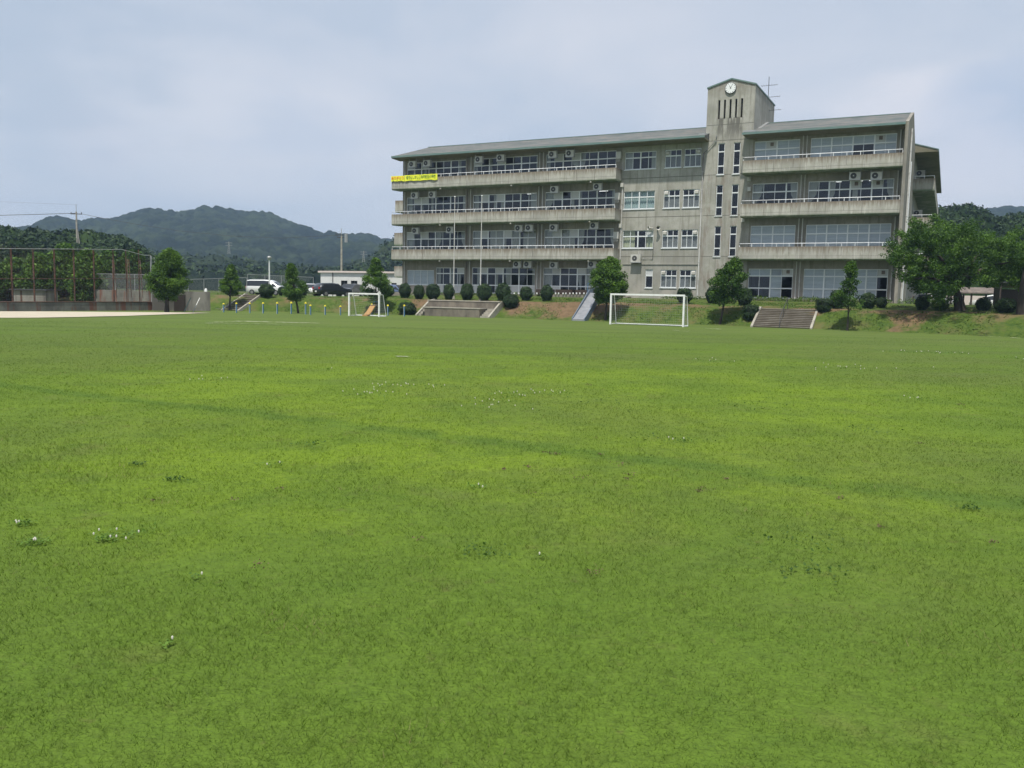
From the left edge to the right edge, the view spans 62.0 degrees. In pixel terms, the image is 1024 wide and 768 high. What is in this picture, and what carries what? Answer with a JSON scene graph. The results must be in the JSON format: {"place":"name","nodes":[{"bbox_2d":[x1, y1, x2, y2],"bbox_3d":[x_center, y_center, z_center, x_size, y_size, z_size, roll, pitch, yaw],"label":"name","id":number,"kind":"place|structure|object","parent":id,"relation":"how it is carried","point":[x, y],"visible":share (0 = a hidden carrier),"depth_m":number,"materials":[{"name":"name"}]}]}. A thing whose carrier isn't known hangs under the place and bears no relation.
{"place":"outdoors","nodes":[
{"label":"outdoors","id":0,"kind":"place"},
{"bbox_2d":[9,289,60,300],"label":"shed","id":1,"kind":"structure","parent":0,"point":[41,293],"depth_m":73.70,"materials":[{"name":"grey metal"}]},
{"bbox_2d":[149,232,402,291],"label":"hill","id":2,"kind":"structure","parent":0,"point":[206,268],"depth_m":246.29,"materials":[{"name":"green plant"}]},
{"bbox_2d":[0,289,1023,767],"bbox_3d":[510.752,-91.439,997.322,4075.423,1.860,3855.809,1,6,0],"label":"ground","id":3,"kind":"structure","parent":0,"point":[1000,331],"depth_m":6.34,"materials":[{"name":"green plant"}]},
{"bbox_2d":[0,263,10,300],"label":"tree","id":4,"kind":"object","parent":3,"relation":"on","point":[4,288],"visible":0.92,"depth_m":79.78,"materials":[{"name":"green plant"}]},
{"bbox_2d":[2,257,24,300],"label":"tree","id":5,"kind":"object","parent":3,"relation":"on","point":[16,261],"visible":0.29,"depth_m":82.55,"materials":[{"name":"green plant"}]},
{"bbox_2d":[14,251,65,299],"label":"tree","id":6,"kind":"object","parent":3,"relation":"on","point":[45,271],"visible":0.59,"depth_m":80.67,"materials":[{"name":"green plant"}]},
{"bbox_2d":[47,242,79,294],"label":"tree","id":7,"kind":"object","parent":3,"relation":"on","point":[63,254],"visible":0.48,"depth_m":84.33,"materials":[{"name":"green plant"}]},
{"bbox_2d":[0,302,151,310],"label":"wall","id":8,"kind":"structure","parent":3,"relation":"on","point":[75,306],"depth_m":64.43,"materials":[{"name":"concrete"}]},
{"bbox_2d":[0,245,151,301],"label":"backstop","id":9,"kind":"object","parent":8,"relation":"on","point":[54,271],"visible":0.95,"depth_m":64.14,"materials":[{"name":"metal"}]},
{"bbox_2d":[0,225,156,289],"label":"wood","id":10,"kind":"object","parent":3,"relation":"on","point":[35,239],"visible":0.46,"depth_m":142.57,"materials":[{"name":"green plant"}]},
{"bbox_2d":[64,247,108,300],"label":"tree","id":11,"kind":"object","parent":3,"relation":"on","point":[84,268],"visible":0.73,"depth_m":78.52,"materials":[{"name":"green plant"}]},
{"bbox_2d":[0,311,189,317],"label":"infield","id":12,"kind":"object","parent":3,"relation":"on","point":[22,314],"visible":1,"depth_m":56.33,"materials":[{"name":"beige sand"}]},
{"bbox_2d":[98,248,130,289],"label":"tree","id":13,"kind":"object","parent":3,"relation":"on","point":[109,258],"visible":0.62,"depth_m":90.53,"materials":[{"name":"green plant"}]},
{"bbox_2d":[95,290,150,300],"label":"retaining wall","id":14,"kind":"structure","parent":3,"relation":"on","point":[109,296],"depth_m":77.73,"materials":[{"name":"concrete"}]},
{"bbox_2d":[96,274,154,290],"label":"wire fence","id":15,"kind":"object","parent":14,"relation":"on","point":[124,281],"visible":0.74,"depth_m":77.69,"materials":[{"name":"silver metal"}]},
{"bbox_2d":[121,249,153,289],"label":"tree","id":16,"kind":"object","parent":3,"relation":"on","point":[132,258],"visible":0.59,"depth_m":98.47,"materials":[{"name":"green plant"}]},
{"bbox_2d":[143,247,193,311],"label":"tree","id":17,"kind":"object","parent":3,"relation":"on","point":[168,275],"visible":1,"depth_m":65.06,"materials":[{"name":"green plant"}]},
{"bbox_2d":[174,295,185,310],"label":"storage door","id":18,"kind":"structure","parent":3,"relation":"on","point":[180,304],"depth_m":69.70,"materials":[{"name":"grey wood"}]},
{"bbox_2d":[152,291,209,310],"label":"retaining wall","id":19,"kind":"structure","parent":3,"relation":"on","point":[203,304],"depth_m":71.53,"materials":[{"name":"grey concrete"}]},
{"bbox_2d":[184,277,246,292],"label":"wire fence","id":20,"kind":"object","parent":3,"relation":"on","point":[212,284],"visible":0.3,"depth_m":86.39,"materials":[{"name":"silver metal"}]},
{"bbox_2d":[218,263,244,309],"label":"tree","id":21,"kind":"object","parent":3,"relation":"on","point":[232,286],"visible":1,"depth_m":74.45,"materials":[{"name":"green plant"}]},
{"bbox_2d":[221,293,260,310],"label":"stairs","id":22,"kind":"structure","parent":3,"relation":"on","point":[248,299],"depth_m":75.71,"materials":[{"name":"concrete"}]},
{"bbox_2d":[246,280,283,294],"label":"parked car","id":23,"kind":"object","parent":3,"relation":"on","point":[253,286],"visible":0.51,"depth_m":104.72,"materials":[{"name":"white metal"}]},
{"bbox_2d":[258,283,274,296],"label":"clipped shrub","id":24,"kind":"object","parent":3,"relation":"on","point":[266,290],"visible":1,"depth_m":76.01,"materials":[{"name":"green plant"}]},
{"bbox_2d":[247,274,313,285],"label":"wire fence","id":25,"kind":"object","parent":3,"relation":"on","point":[264,278],"visible":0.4,"depth_m":113.52,"materials":[{"name":"silver metal"}]},
{"bbox_2d":[280,262,310,312],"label":"tree","id":26,"kind":"object","parent":3,"relation":"on","point":[293,293],"visible":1,"depth_m":70.61,"materials":[{"name":"green plant"}]},
{"bbox_2d":[312,283,352,295],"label":"parked car","id":27,"kind":"object","parent":3,"relation":"on","point":[324,289],"visible":0.86,"depth_m":99.37,"materials":[{"name":"black metal"}]},
{"bbox_2d":[335,228,347,270],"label":"utility pole","id":28,"kind":"object","parent":3,"relation":"on","point":[345,237],"visible":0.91,"depth_m":138.29,"materials":[{"name":"concrete"}]},
{"bbox_2d":[336,284,364,295],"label":"parked car","id":29,"kind":"object","parent":3,"relation":"on","point":[355,288],"visible":0.36,"depth_m":103.02,"materials":[{"name":"grey metal"}]},
{"bbox_2d":[318,271,401,295],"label":"outbuilding","id":30,"kind":"structure","parent":3,"relation":"on","point":[341,278],"depth_m":106.52,"materials":[{"name":"white concrete"}]},
{"bbox_2d":[348,293,385,316],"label":"soccer goal","id":31,"kind":"object","parent":3,"relation":"on","point":[379,305],"visible":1,"depth_m":66.02,"materials":[{"name":"white paint"}]},
{"bbox_2d":[360,257,393,312],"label":"tree","id":32,"kind":"object","parent":3,"relation":"on","point":[379,280],"visible":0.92,"depth_m":73.09,"materials":[{"name":"green plant"}]},
{"bbox_2d":[398,283,411,297],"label":"clipped shrub","id":33,"kind":"object","parent":3,"relation":"on","point":[404,290],"visible":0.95,"depth_m":77.59,"materials":[{"name":"green plant"}]},
{"bbox_2d":[397,302,416,314],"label":"clipped shrub","id":34,"kind":"object","parent":3,"relation":"on","point":[410,309],"visible":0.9,"depth_m":72.40,"materials":[{"name":"green plant"}]},
{"bbox_2d":[413,284,424,298],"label":"clipped shrub","id":35,"kind":"object","parent":3,"relation":"on","point":[418,292],"visible":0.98,"depth_m":76.28,"materials":[{"name":"green plant"}]},
{"bbox_2d":[425,284,440,299],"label":"clipped shrub","id":36,"kind":"object","parent":3,"relation":"on","point":[433,291],"visible":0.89,"depth_m":75.70,"materials":[{"name":"green plant"}]},
{"bbox_2d":[443,283,454,299],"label":"clipped shrub","id":37,"kind":"object","parent":3,"relation":"on","point":[448,291],"visible":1,"depth_m":75.08,"materials":[{"name":"green plant"}]},
{"bbox_2d":[415,299,504,317],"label":"stairs","id":38,"kind":"structure","parent":3,"relation":"on","point":[464,308],"depth_m":70.88,"materials":[{"name":"grey concrete"}]},
{"bbox_2d":[460,283,473,299],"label":"clipped shrub","id":39,"kind":"object","parent":3,"relation":"on","point":[467,292],"visible":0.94,"depth_m":74.52,"materials":[{"name":"green plant"}]},
{"bbox_2d":[476,283,491,300],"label":"clipped shrub","id":40,"kind":"object","parent":3,"relation":"on","point":[484,292],"visible":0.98,"depth_m":72.83,"materials":[{"name":"green plant"}]},
{"bbox_2d":[495,282,511,300],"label":"clipped shrub","id":41,"kind":"object","parent":3,"relation":"on","point":[502,290],"visible":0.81,"depth_m":73.16,"materials":[{"name":"green plant"}]},
{"bbox_2d":[502,294,519,307],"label":"clipped shrub","id":42,"kind":"object","parent":3,"relation":"on","point":[510,301],"visible":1,"depth_m":69.88,"materials":[{"name":"green plant"}]},
{"bbox_2d":[8,349,1023,648],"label":"clover","id":43,"kind":"object","parent":3,"relation":"on","point":[26,521],"depth_m":7.49,"materials":[{"name":"plant"}]},
{"bbox_2d":[520,286,532,300],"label":"clipped shrub","id":44,"kind":"object","parent":3,"relation":"on","point":[526,293],"visible":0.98,"depth_m":73.42,"materials":[{"name":"green plant"}]},
{"bbox_2d":[540,284,553,300],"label":"clipped shrub","id":45,"kind":"object","parent":3,"relation":"on","point":[546,293],"visible":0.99,"depth_m":72.35,"materials":[{"name":"green plant"}]},
{"bbox_2d":[150,321,998,573],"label":"dry tufts","id":46,"kind":"object","parent":3,"relation":"on","point":[699,490],"visible":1,"depth_m":7.84,"materials":[{"name":"brown"}]},
{"bbox_2d":[572,283,597,320],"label":"slide","id":47,"kind":"object","parent":3,"relation":"on","point":[586,308],"visible":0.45,"depth_m":67.14,"materials":[{"name":"grey"}]},
{"bbox_2d":[589,256,628,319],"bbox_3d":[7.475,-7.342,65.564,3.236,5.043,3.526,1,6,0],"label":"tree","id":48,"kind":"object","parent":3,"relation":"on","point":[613,274],"visible":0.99,"depth_m":64.91,"materials":[{"name":"green plant"}]},
{"bbox_2d":[217,293,1023,336],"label":"bank weeds","id":49,"kind":"object","parent":3,"relation":"on","point":[780,304],"visible":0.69,"depth_m":64.53,"materials":[{"name":"green plant"}]},
{"bbox_2d":[609,293,687,326],"bbox_3d":[9.327,-5.043,57.917,5.276,2.132,1.174,4,7,29],"label":"soccer goal","id":50,"kind":"object","parent":3,"relation":"on","point":[670,309],"visible":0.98,"depth_m":57.94,"materials":[{"name":"white paint"}]},
{"bbox_2d":[391,78,941,303],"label":"school building","id":51,"kind":"structure","parent":3,"relation":"on","point":[789,209],"depth_m":77.23,"materials":[{"name":"concrete"}]},
{"bbox_2d":[407,270,433,284],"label":"window","id":52,"kind":"structure","parent":51,"relation":"in","point":[414,277],"depth_m":89.51,"materials":[{"name":"glass"}]},
{"bbox_2d":[405,174,436,180],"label":"banner","id":53,"kind":"object","parent":51,"relation":"attached to","point":[420,177],"visible":1,"depth_m":86.35,"materials":[{"name":"yellow fabric"}]},
{"bbox_2d":[407,231,464,248],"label":"window","id":54,"kind":"structure","parent":51,"relation":"in","point":[424,235],"depth_m":88.62,"materials":[{"name":"grey glass"}]},
{"bbox_2d":[407,196,464,213],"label":"window","id":55,"kind":"structure","parent":51,"relation":"in","point":[422,201],"depth_m":88.38,"materials":[{"name":"grey glass"}]},
{"bbox_2d":[407,160,465,175],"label":"window","id":56,"kind":"structure","parent":51,"relation":"in","point":[459,167],"depth_m":87.32,"materials":[{"name":"silver metal"}]},
{"bbox_2d":[436,268,463,292],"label":"window","id":57,"kind":"structure","parent":51,"relation":"in","point":[457,287],"depth_m":87.87,"materials":[{"name":"grey glass"}]},
{"bbox_2d":[472,268,534,293],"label":"window","id":58,"kind":"structure","parent":51,"relation":"in","point":[514,288],"depth_m":84.99,"materials":[{"name":"grey glass"}]},
{"bbox_2d":[473,230,535,248],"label":"window","id":59,"kind":"structure","parent":51,"relation":"in","point":[498,238],"depth_m":84.66,"materials":[{"name":"grey glass"}]},
{"bbox_2d":[473,193,536,211],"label":"window","id":60,"kind":"structure","parent":51,"relation":"in","point":[500,197],"depth_m":84.60,"materials":[{"name":"grey glass"}]},
{"bbox_2d":[474,155,537,174],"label":"window","id":61,"kind":"structure","parent":51,"relation":"in","point":[490,165],"depth_m":84.23,"materials":[{"name":"silver metal"}]},
{"bbox_2d":[543,268,603,294],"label":"window","id":62,"kind":"structure","parent":51,"relation":"in","point":[580,271],"depth_m":81.62,"materials":[{"name":"grey glass"}]},
{"bbox_2d":[544,228,613,247],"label":"window","id":63,"kind":"structure","parent":51,"relation":"in","point":[567,236],"depth_m":81.72,"materials":[{"name":"glass"}]},
{"bbox_2d":[545,190,614,209],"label":"window","id":64,"kind":"structure","parent":51,"relation":"in","point":[574,195],"depth_m":80.96,"materials":[{"name":"grey glass"}]},
{"bbox_2d":[546,150,615,170],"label":"window","id":65,"kind":"structure","parent":51,"relation":"in","point":[581,157],"depth_m":80.51,"materials":[{"name":"glass"}]},
{"bbox_2d":[630,254,641,262],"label":"air conditioner","id":66,"kind":"object","parent":51,"relation":"attached to","point":[636,258],"visible":1,"depth_m":78.09,"materials":[{"name":"grey"}]},
{"bbox_2d":[621,230,652,248],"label":"window","id":67,"kind":"structure","parent":51,"relation":"in","point":[629,236],"depth_m":78.53,"materials":[{"name":"white glass"}]},
{"bbox_2d":[623,190,654,209],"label":"window","id":68,"kind":"structure","parent":51,"relation":"in","point":[633,200],"depth_m":78.17,"materials":[{"name":"grey glass"}]},
{"bbox_2d":[624,151,655,170],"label":"window","id":69,"kind":"structure","parent":51,"relation":"in","point":[629,158],"depth_m":77.77,"materials":[{"name":"glass"}]},
{"bbox_2d":[659,270,676,288],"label":"window","id":70,"kind":"structure","parent":51,"relation":"in","point":[666,282],"depth_m":77.46,"materials":[{"name":"silver metal"}]},
{"bbox_2d":[661,230,677,248],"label":"window","id":71,"kind":"structure","parent":51,"relation":"in","point":[668,241],"depth_m":77.09,"materials":[{"name":"white glass"}]},
{"bbox_2d":[662,190,679,208],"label":"window","id":72,"kind":"structure","parent":51,"relation":"in","point":[670,202],"depth_m":76.71,"materials":[{"name":"grey glass"}]},
{"bbox_2d":[664,149,681,168],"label":"window","id":73,"kind":"structure","parent":51,"relation":"in","point":[671,161],"depth_m":76.36,"materials":[{"name":"glass"}]},
{"bbox_2d":[679,270,695,288],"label":"window","id":74,"kind":"structure","parent":51,"relation":"in","point":[686,281],"depth_m":76.62,"materials":[{"name":"silver metal"}]},
{"bbox_2d":[680,229,697,248],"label":"window","id":75,"kind":"structure","parent":51,"relation":"in","point":[686,242],"depth_m":76.24,"materials":[{"name":"white glass"}]},
{"bbox_2d":[682,189,699,208],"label":"window","id":76,"kind":"structure","parent":51,"relation":"in","point":[689,201],"depth_m":75.89,"materials":[{"name":"grey glass"}]},
{"bbox_2d":[683,148,700,167],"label":"window","id":77,"kind":"structure","parent":51,"relation":"in","point":[690,161],"depth_m":75.56,"materials":[{"name":"clear glass"}]},
{"bbox_2d":[725,82,736,93],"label":"wall clock","id":78,"kind":"object","parent":51,"relation":"attached to","point":[730,87],"depth_m":73.31,"materials":[{"name":"grey metal"}]},
{"bbox_2d":[748,269,792,298],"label":"window","id":79,"kind":"structure","parent":51,"relation":"in","point":[775,283],"depth_m":73.29,"materials":[{"name":"glass"}]},
{"bbox_2d":[750,225,795,246],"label":"window","id":80,"kind":"structure","parent":51,"relation":"in","point":[774,233],"depth_m":72.97,"materials":[{"name":"grey glass"}]},
{"bbox_2d":[752,182,797,203],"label":"window","id":81,"kind":"structure","parent":51,"relation":"in","point":[757,189],"depth_m":72.66,"materials":[{"name":"glass"}]},
{"bbox_2d":[754,139,799,159],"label":"window","id":82,"kind":"structure","parent":51,"relation":"in","point":[778,147],"depth_m":72.22,"materials":[{"name":"glass"}]},
{"bbox_2d":[803,269,887,298],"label":"window","id":83,"kind":"structure","parent":51,"relation":"in","point":[819,283],"depth_m":71.10,"materials":[{"name":"grey glass"}]},
{"bbox_2d":[805,223,890,245],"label":"window","id":84,"kind":"structure","parent":51,"relation":"in","point":[833,234],"depth_m":70.27,"materials":[{"name":"grey glass"}]},
{"bbox_2d":[808,178,893,201],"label":"window","id":85,"kind":"structure","parent":51,"relation":"in","point":[854,185],"depth_m":69.86,"materials":[{"name":"grey glass"}]},
{"bbox_2d":[810,133,896,156],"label":"window","id":86,"kind":"structure","parent":51,"relation":"in","point":[884,142],"depth_m":69.69,"materials":[{"name":"glass"}]},
{"bbox_2d":[849,171,860,180],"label":"air conditioner","id":87,"kind":"object","parent":51,"relation":"attached to","point":[854,176],"visible":1,"depth_m":68.60,"materials":[{"name":"grey"}]},
{"bbox_2d":[870,169,882,180],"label":"air conditioner","id":88,"kind":"object","parent":51,"relation":"attached to","point":[875,176],"visible":1,"depth_m":67.87,"materials":[{"name":"grey metal"}]},
{"bbox_2d":[399,292,948,303],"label":"wall plants","id":89,"kind":"object","parent":3,"relation":"on","point":[757,297],"depth_m":71.00,"materials":[{"name":"green plant"}]},
{"bbox_2d":[676,288,692,303],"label":"clipped shrub","id":90,"kind":"object","parent":3,"relation":"on","point":[686,292],"visible":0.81,"depth_m":67.95,"materials":[{"name":"green plant"}]},
{"bbox_2d":[706,256,749,324],"bbox_3d":[15.618,-6.716,61.702,3.146,5.063,3.242,1,6,0],"label":"tree","id":91,"kind":"object","parent":3,"relation":"on","point":[722,293],"visible":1,"depth_m":61.12,"materials":[{"name":"green plant"}]},
{"bbox_2d":[737,287,752,305],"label":"clipped shrub","id":92,"kind":"object","parent":3,"relation":"on","point":[746,300],"visible":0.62,"depth_m":65.40,"materials":[{"name":"green plant"}]},
{"bbox_2d":[742,304,758,320],"bbox_3d":[17.152,-5.118,61.178,1.174,1.286,1.222,0,6,-13],"label":"clipped shrub","id":93,"kind":"object","parent":3,"relation":"on","point":[750,311],"visible":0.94,"depth_m":60.81,"materials":[{"name":"green plant"}]},
{"bbox_2d":[750,298,817,328],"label":"stairs","id":94,"kind":"structure","parent":3,"relation":"on","point":[782,318],"depth_m":59.41,"materials":[{"name":"concrete"}]},
{"bbox_2d":[815,298,832,312],"bbox_3d":[21.669,-5.456,59.172,1.073,1.085,1.117,0,6,-13],"label":"clipped shrub","id":95,"kind":"object","parent":3,"relation":"on","point":[823,305],"visible":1,"depth_m":58.84,"materials":[{"name":"green plant"}]},
{"bbox_2d":[829,260,864,330],"bbox_3d":[21.983,-5.767,55.701,2.181,4.754,1.829,6,8,39],"label":"tree","id":96,"kind":"object","parent":3,"relation":"on","point":[850,270],"visible":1,"depth_m":55.39,"materials":[{"name":"green plant"}]},
{"bbox_2d":[859,292,876,308],"bbox_3d":[25.045,-5.835,59.955,1.252,1.310,1.215,1,6,0],"label":"clipped shrub","id":97,"kind":"object","parent":3,"relation":"on","point":[869,299],"visible":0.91,"depth_m":59.64,"materials":[{"name":"green plant"}]},
{"bbox_2d":[914,297,930,309],"bbox_3d":[27.787,-5.402,57.719,1.074,1.058,1.009,0,6,-15],"label":"clipped shrub","id":98,"kind":"object","parent":3,"relation":"on","point":[921,303],"visible":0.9,"depth_m":57.45,"materials":[{"name":"green plant"}]},
{"bbox_2d":[930,300,949,310],"bbox_3d":[28.566,-5.250,56.859,1.207,0.862,1.240,0,6,-7],"label":"clipped shrub","id":99,"kind":"object","parent":3,"relation":"on","point":[939,307],"visible":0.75,"depth_m":56.56,"materials":[{"name":"green plant"}]},
{"bbox_2d":[878,213,1023,310],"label":"cherry tree","id":100,"kind":"object","parent":3,"relation":"on","point":[987,273],"visible":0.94,"depth_m":54.13,"materials":[{"name":"green plant"}]},
{"bbox_2d":[916,202,1023,295],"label":"wood","id":101,"kind":"object","parent":3,"relation":"on","point":[1001,226],"visible":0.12,"depth_m":159.89,"materials":[{"name":"green plant"}]},
{"bbox_2d":[950,287,993,304],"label":"tiled shelter","id":102,"kind":"object","parent":3,"relation":"on","point":[977,290],"visible":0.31,"depth_m":86.61,"materials":[{"name":"brown tile"}]},
{"bbox_2d":[975,297,991,310],"bbox_3d":[30.745,-5.186,55.563,1.036,1.046,1.005,1,6,0],"label":"clipped shrub","id":103,"kind":"object","parent":3,"relation":"on","point":[984,303],"visible":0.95,"depth_m":55.30,"materials":[{"name":"green plant"}]},
{"bbox_2d":[966,217,1023,314],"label":"cherry tree","id":104,"kind":"object","parent":3,"relation":"on","point":[1016,250],"visible":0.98,"depth_m":52.03,"materials":[{"name":"green plant"}]},
{"bbox_2d":[993,297,1016,312],"bbox_3d":[31.229,-4.927,53.911,1.301,1.109,1.372,0,6,-7],"label":"clipped shrub","id":105,"kind":"object","parent":3,"relation":"on","point":[1005,305],"visible":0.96,"depth_m":53.51,"materials":[{"name":"green plant"}]},
{"bbox_2d":[993,282,1017,304],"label":"garden hut","id":106,"kind":"object","parent":3,"relation":"on","point":[1001,293],"visible":0.38,"depth_m":74.20,"materials":[{"name":"grey metal"}]},
{"bbox_2d":[0,0,1023,238],"label":"sky","id":107,"kind":"structure","parent":0,"point":[297,111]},
{"bbox_2d":[5,205,1023,266],"bbox_3d":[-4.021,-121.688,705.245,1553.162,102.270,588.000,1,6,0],"label":"hill","id":108,"kind":"structure","parent":0,"point":[322,249],"depth_m":647.52,"materials":[{"name":"green plant"}]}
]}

